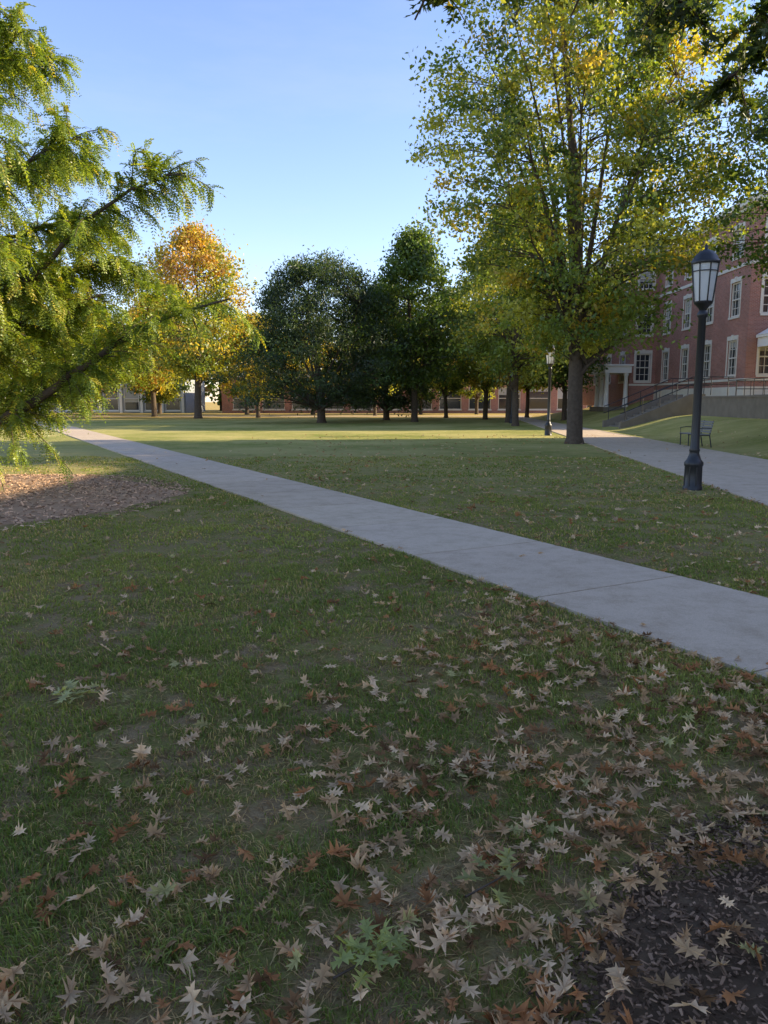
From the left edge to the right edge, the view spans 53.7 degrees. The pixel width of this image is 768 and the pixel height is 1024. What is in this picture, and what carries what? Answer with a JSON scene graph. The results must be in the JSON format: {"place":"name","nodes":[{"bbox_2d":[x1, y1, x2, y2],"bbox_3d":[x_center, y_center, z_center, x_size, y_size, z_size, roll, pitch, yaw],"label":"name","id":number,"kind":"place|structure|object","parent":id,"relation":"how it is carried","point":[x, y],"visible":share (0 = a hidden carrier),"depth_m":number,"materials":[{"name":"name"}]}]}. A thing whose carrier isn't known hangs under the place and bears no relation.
{"place":"outdoors","nodes":[
{"label":"outdoors","id":0,"kind":"place"},
{"bbox_2d":[63,416,531,416],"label":"cross path","id":1,"kind":"structure","parent":0,"point":[293,416],"depth_m":79.39,"materials":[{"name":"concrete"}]},
{"bbox_2d":[0,400,767,1023],"bbox_3d":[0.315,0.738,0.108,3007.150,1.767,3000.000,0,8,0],"label":"ground","id":2,"kind":"structure","parent":0,"point":[228,438],"depth_m":4.08,"materials":[{"name":"green plant"}]},
{"bbox_2d":[0,300,48,394],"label":"oak tree","id":3,"kind":"object","parent":2,"relation":"on","point":[18,342],"visible":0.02,"depth_m":80.82,"materials":[{"name":"green plant"}]},
{"bbox_2d":[50,679,99,703],"bbox_3d":[-1.635,0.946,4.009,0.288,0.070,0.301,0,8,0],"label":"fallen oak twig","id":4,"kind":"object","parent":2,"relation":"on","point":[70,686],"visible":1,"depth_m":4.02,"materials":[{"name":"green plant"}]},
{"bbox_2d":[19,297,139,417],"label":"oak tree","id":5,"kind":"object","parent":2,"relation":"on","point":[110,374],"visible":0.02,"depth_m":74.60,"materials":[{"name":"green plant"}]},
{"bbox_2d":[36,308,139,415],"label":"maple tree","id":6,"kind":"object","parent":2,"relation":"on","point":[114,384],"visible":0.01,"depth_m":85.17,"materials":[{"name":"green plant"}]},
{"bbox_2d":[0,473,189,531],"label":"mulch bed","id":7,"kind":"object","parent":2,"relation":"on","point":[25,497],"visible":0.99,"depth_m":12.39,"materials":[{"name":"brown wood"}]},
{"bbox_2d":[0,1,267,492],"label":"bald cypress tree","id":8,"kind":"object","parent":7,"relation":"in","point":[54,286],"visible":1,"depth_m":11.70,"materials":[{"name":"green plant"}]},
{"bbox_2d":[73,328,127,403],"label":"linden tree","id":9,"kind":"object","parent":2,"relation":"on","point":[110,387],"depth_m":97.34,"materials":[{"name":"green plant"}]},
{"bbox_2d":[55,378,204,412],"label":"walls","id":10,"kind":"structure","parent":2,"relation":"on","point":[189,402],"depth_m":107.59,"materials":[{"name":"red brick"}]},
{"bbox_2d":[9,375,183,412],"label":"pilasters","id":11,"kind":"object","parent":10,"relation":"attached to","point":[141,403],"visible":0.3,"depth_m":106.92,"materials":[{"name":"white paint"}]},
{"bbox_2d":[48,388,179,409],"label":"window glass","id":12,"kind":"object","parent":10,"relation":"attached to","point":[131,404],"visible":0.28,"depth_m":107.06,"materials":[{"name":"grey glass"}]},
{"bbox_2d":[109,296,193,416],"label":"maple tree","id":13,"kind":"object","parent":2,"relation":"on","point":[155,389],"visible":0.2,"depth_m":77.62,"materials":[{"name":"yellow plant"}]},
{"bbox_2d":[115,339,194,413],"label":"linden tree","id":14,"kind":"object","parent":2,"relation":"on","point":[166,396],"visible":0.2,"depth_m":97.20,"materials":[{"name":"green plant"}]},
{"bbox_2d":[115,218,262,418],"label":"maple tree","id":15,"kind":"object","parent":2,"relation":"on","point":[207,255],"visible":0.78,"depth_m":68.12,"materials":[{"name":"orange plant"}]},
{"bbox_2d":[205,321,274,413],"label":"linden tree","id":16,"kind":"object","parent":2,"relation":"on","point":[231,393],"visible":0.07,"depth_m":92.70,"materials":[{"name":"green plant"}]},
{"bbox_2d":[207,311,294,417],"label":"maple tree","id":17,"kind":"object","parent":2,"relation":"on","point":[248,375],"visible":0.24,"depth_m":73.40,"materials":[{"name":"green plant"}]},
{"bbox_2d":[18,299,554,410],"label":"distant trees","id":18,"kind":"object","parent":2,"relation":"on","point":[209,389],"visible":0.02,"depth_m":127.57,"materials":[{"name":"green plant"}]},
{"bbox_2d":[284,322,342,414],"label":"maple tree","id":19,"kind":"object","parent":2,"relation":"on","point":[313,412],"visible":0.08,"depth_m":88.58,"materials":[{"name":"green plant"}]},
{"bbox_2d":[206,245,424,422],"bbox_3d":[-4.899,-12.998,55.641,14.756,12.958,15.499,4,9,25],"label":"oak tree","id":20,"kind":"object","parent":2,"relation":"on","point":[282,321],"visible":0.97,"depth_m":53.96,"materials":[{"name":"green plant"}]},
{"bbox_2d":[329,916,410,990],"bbox_3d":[-0.050,1.261,2.155,0.217,0.086,0.285,6,10,36],"label":"fallen oak twig","id":21,"kind":"object","parent":2,"relation":"on","point":[387,937],"visible":1,"depth_m":2.17,"materials":[{"name":"green plant"}]},
{"bbox_2d":[328,333,419,415],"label":"maple tree","id":22,"kind":"object","parent":2,"relation":"on","point":[375,412],"depth_m":85.05,"materials":[{"name":"green plant"}]},
{"bbox_2d":[0,418,767,1023],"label":"fallen leaves","id":23,"kind":"object","parent":2,"relation":"on","point":[482,910],"visible":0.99,"depth_m":2.83,"materials":[{"name":"brown plant"}]},
{"bbox_2d":[325,273,452,419],"bbox_3d":[-0.081,-14.142,65.056,11.668,12.506,12.244,-3,9,-20],"label":"yew tree","id":24,"kind":"object","parent":2,"relation":"on","point":[402,403],"visible":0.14,"depth_m":63.71,"materials":[{"name":"green plant"}]},
{"bbox_2d":[34,419,767,681],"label":"footpath","id":25,"kind":"structure","parent":2,"relation":"on","point":[729,625],"depth_m":7.28,"materials":[{"name":"concrete"}]},
{"bbox_2d":[221,377,586,412],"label":"walls","id":26,"kind":"structure","parent":2,"relation":"on","point":[227,407],"depth_m":103.05,"materials":[{"name":"red brick"}]},
{"bbox_2d":[232,375,562,409],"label":"cornice","id":27,"kind":"structure","parent":26,"relation":"attached to","point":[418,409],"depth_m":103.07,"materials":[{"name":"stone"}]},
{"bbox_2d":[234,388,590,408],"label":"window glass","id":28,"kind":"object","parent":26,"relation":"attached to","point":[534,403],"visible":0.24,"depth_m":103.08,"materials":[{"name":"grey glass"}]},
{"bbox_2d":[337,218,478,421],"bbox_3d":[2.606,-14.657,58.802,12.485,15.330,10.047,0,8,0],"label":"oak tree","id":29,"kind":"object","parent":2,"relation":"on","point":[412,260],"visible":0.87,"depth_m":57.10,"materials":[{"name":"green plant"}]},
{"bbox_2d":[397,342,451,413],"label":"oak tree","id":30,"kind":"object","parent":2,"relation":"on","point":[419,396],"visible":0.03,"depth_m":92.87,"materials":[{"name":"green plant"}]},
{"bbox_2d":[413,279,482,417],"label":"linden tree","id":31,"kind":"object","parent":2,"relation":"on","point":[447,387],"visible":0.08,"depth_m":71.80,"materials":[{"name":"green plant"}]},
{"bbox_2d":[448,361,505,413],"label":"oak tree","id":32,"kind":"object","parent":2,"relation":"on","point":[478,395],"visible":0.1,"depth_m":93.68,"materials":[{"name":"green plant"}]},
{"bbox_2d":[439,252,523,419],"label":"linden tree","id":33,"kind":"object","parent":2,"relation":"on","point":[472,378],"visible":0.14,"depth_m":66.60,"materials":[{"name":"green plant"}]},
{"bbox_2d":[452,847,525,903],"bbox_3d":[0.367,1.188,2.517,0.219,0.061,0.287,6,10,34],"label":"fallen oak twig","id":34,"kind":"object","parent":2,"relation":"on","point":[506,863],"visible":1,"depth_m":2.50,"materials":[{"name":"green plant"}]},
{"bbox_2d":[445,217,565,422],"bbox_3d":[9.829,-14.545,56.299,10.715,15.830,11.145,0,8,0],"label":"linden tree","id":35,"kind":"object","parent":2,"relation":"on","point":[508,391],"visible":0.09,"depth_m":56.50,"materials":[{"name":"green plant"}]},
{"bbox_2d":[509,366,512,422],"bbox_3d":[9.350,-8.613,55.336,0.471,4.370,0.471,-3,9,-22],"label":"street lamp","id":36,"kind":"object","parent":2,"relation":"on","point":[510,419],"visible":0.25,"depth_m":55.44,"materials":[{"name":"black metal"}]},
{"bbox_2d":[425,191,597,425],"bbox_3d":[8.334,-13.271,49.289,9.740,15.334,11.301,-3,9,-18],"label":"linden tree","id":37,"kind":"object","parent":2,"relation":"on","point":[498,366],"visible":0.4,"depth_m":48.28,"materials":[{"name":"green plant"}]},
{"bbox_2d":[499,322,568,417],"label":"linden tree","id":38,"kind":"object","parent":2,"relation":"on","point":[526,388],"visible":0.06,"depth_m":74.75,"materials":[{"name":"green plant"}]},
{"bbox_2d":[544,345,554,435],"bbox_3d":[7.750,-5.727,35.546,0.471,4.370,0.471,3,9,22],"label":"street lamp","id":39,"kind":"object","parent":2,"relation":"on","point":[550,364],"visible":0.77,"depth_m":35.52,"materials":[{"name":"black metal"}]},
{"bbox_2d":[522,291,623,420],"bbox_3d":[14.476,-12.897,61.050,8.932,11.022,8.066,-4,9,-24],"label":"linden tree","id":40,"kind":"object","parent":2,"relation":"on","point":[561,380],"visible":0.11,"depth_m":60.20,"materials":[{"name":"green plant"}]},
{"bbox_2d":[402,0,767,443],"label":"maple tree","id":41,"kind":"object","parent":2,"relation":"on","point":[573,321],"visible":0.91,"depth_m":25.96,"materials":[{"name":"green plant"}]},
{"bbox_2d":[404,0,767,144],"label":"pin oak tree","id":42,"kind":"object","parent":2,"relation":"on","point":[665,13],"visible":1,"depth_m":4.77,"materials":[{"name":"green plant"}]},
{"bbox_2d":[513,788,767,1023],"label":"mulch bed","id":43,"kind":"object","parent":2,"relation":"on","point":[656,922],"visible":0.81,"depth_m":2.20,"materials":[{"name":"wood"}]},
{"bbox_2d":[519,417,767,505],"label":"footpath","id":44,"kind":"structure","parent":2,"relation":"on","point":[740,475],"depth_m":20.74,"materials":[{"name":"concrete"}]},
{"bbox_2d":[602,376,733,428],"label":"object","id":45,"kind":"structure","parent":2,"relation":"on","point":[665,406],"depth_m":42.69,"materials":[{"name":"concrete"}]},
{"bbox_2d":[583,190,767,410],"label":"brick hall","id":46,"kind":"structure","parent":2,"relation":"on","point":[736,340],"depth_m":51.74,"materials":[{"name":"brick"}]},
{"bbox_2d":[664,231,767,379],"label":"window glass","id":47,"kind":"structure","parent":46,"relation":"in","point":[765,307],"depth_m":47.96,"materials":[{"name":"grey glass"}]},
{"bbox_2d":[679,420,713,447],"bbox_3d":[11.060,-2.790,26.879,0.584,0.929,1.600,0,8,0],"label":"park bench","id":48,"kind":"object","parent":2,"relation":"on","point":[702,429],"visible":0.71,"depth_m":26.61,"materials":[{"name":"black metal"}]},
{"bbox_2d":[682,243,719,490],"bbox_3d":[5.620,-2.518,13.528,0.471,4.370,0.471,-3,9,-22],"label":"street lamp","id":49,"kind":"object","parent":2,"relation":"on","point":[705,263],"visible":0.98,"depth_m":13.40,"materials":[{"name":"black metal"}]},
{"bbox_2d":[668,70,767,287],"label":"oak tree","id":50,"kind":"object","parent":2,"relation":"on","point":[736,209],"visible":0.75,"depth_m":26.79,"materials":[{"name":"green plant"}]},
{"bbox_2d":[701,395,767,418],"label":"retaining wall","id":51,"kind":"structure","parent":2,"relation":"on","point":[748,406],"depth_m":35.75,"materials":[{"name":"concrete"}]},
{"bbox_2d":[727,377,767,395],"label":"terrace railing","id":52,"kind":"object","parent":51,"relation":"on","point":[750,388],"visible":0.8,"depth_m":40.41,"materials":[{"name":"black metal"}]},
{"bbox_2d":[0,0,767,401],"label":"sky","id":53,"kind":"structure","parent":0,"point":[302,111],"materials":[{"name":"blue"}]}
]}

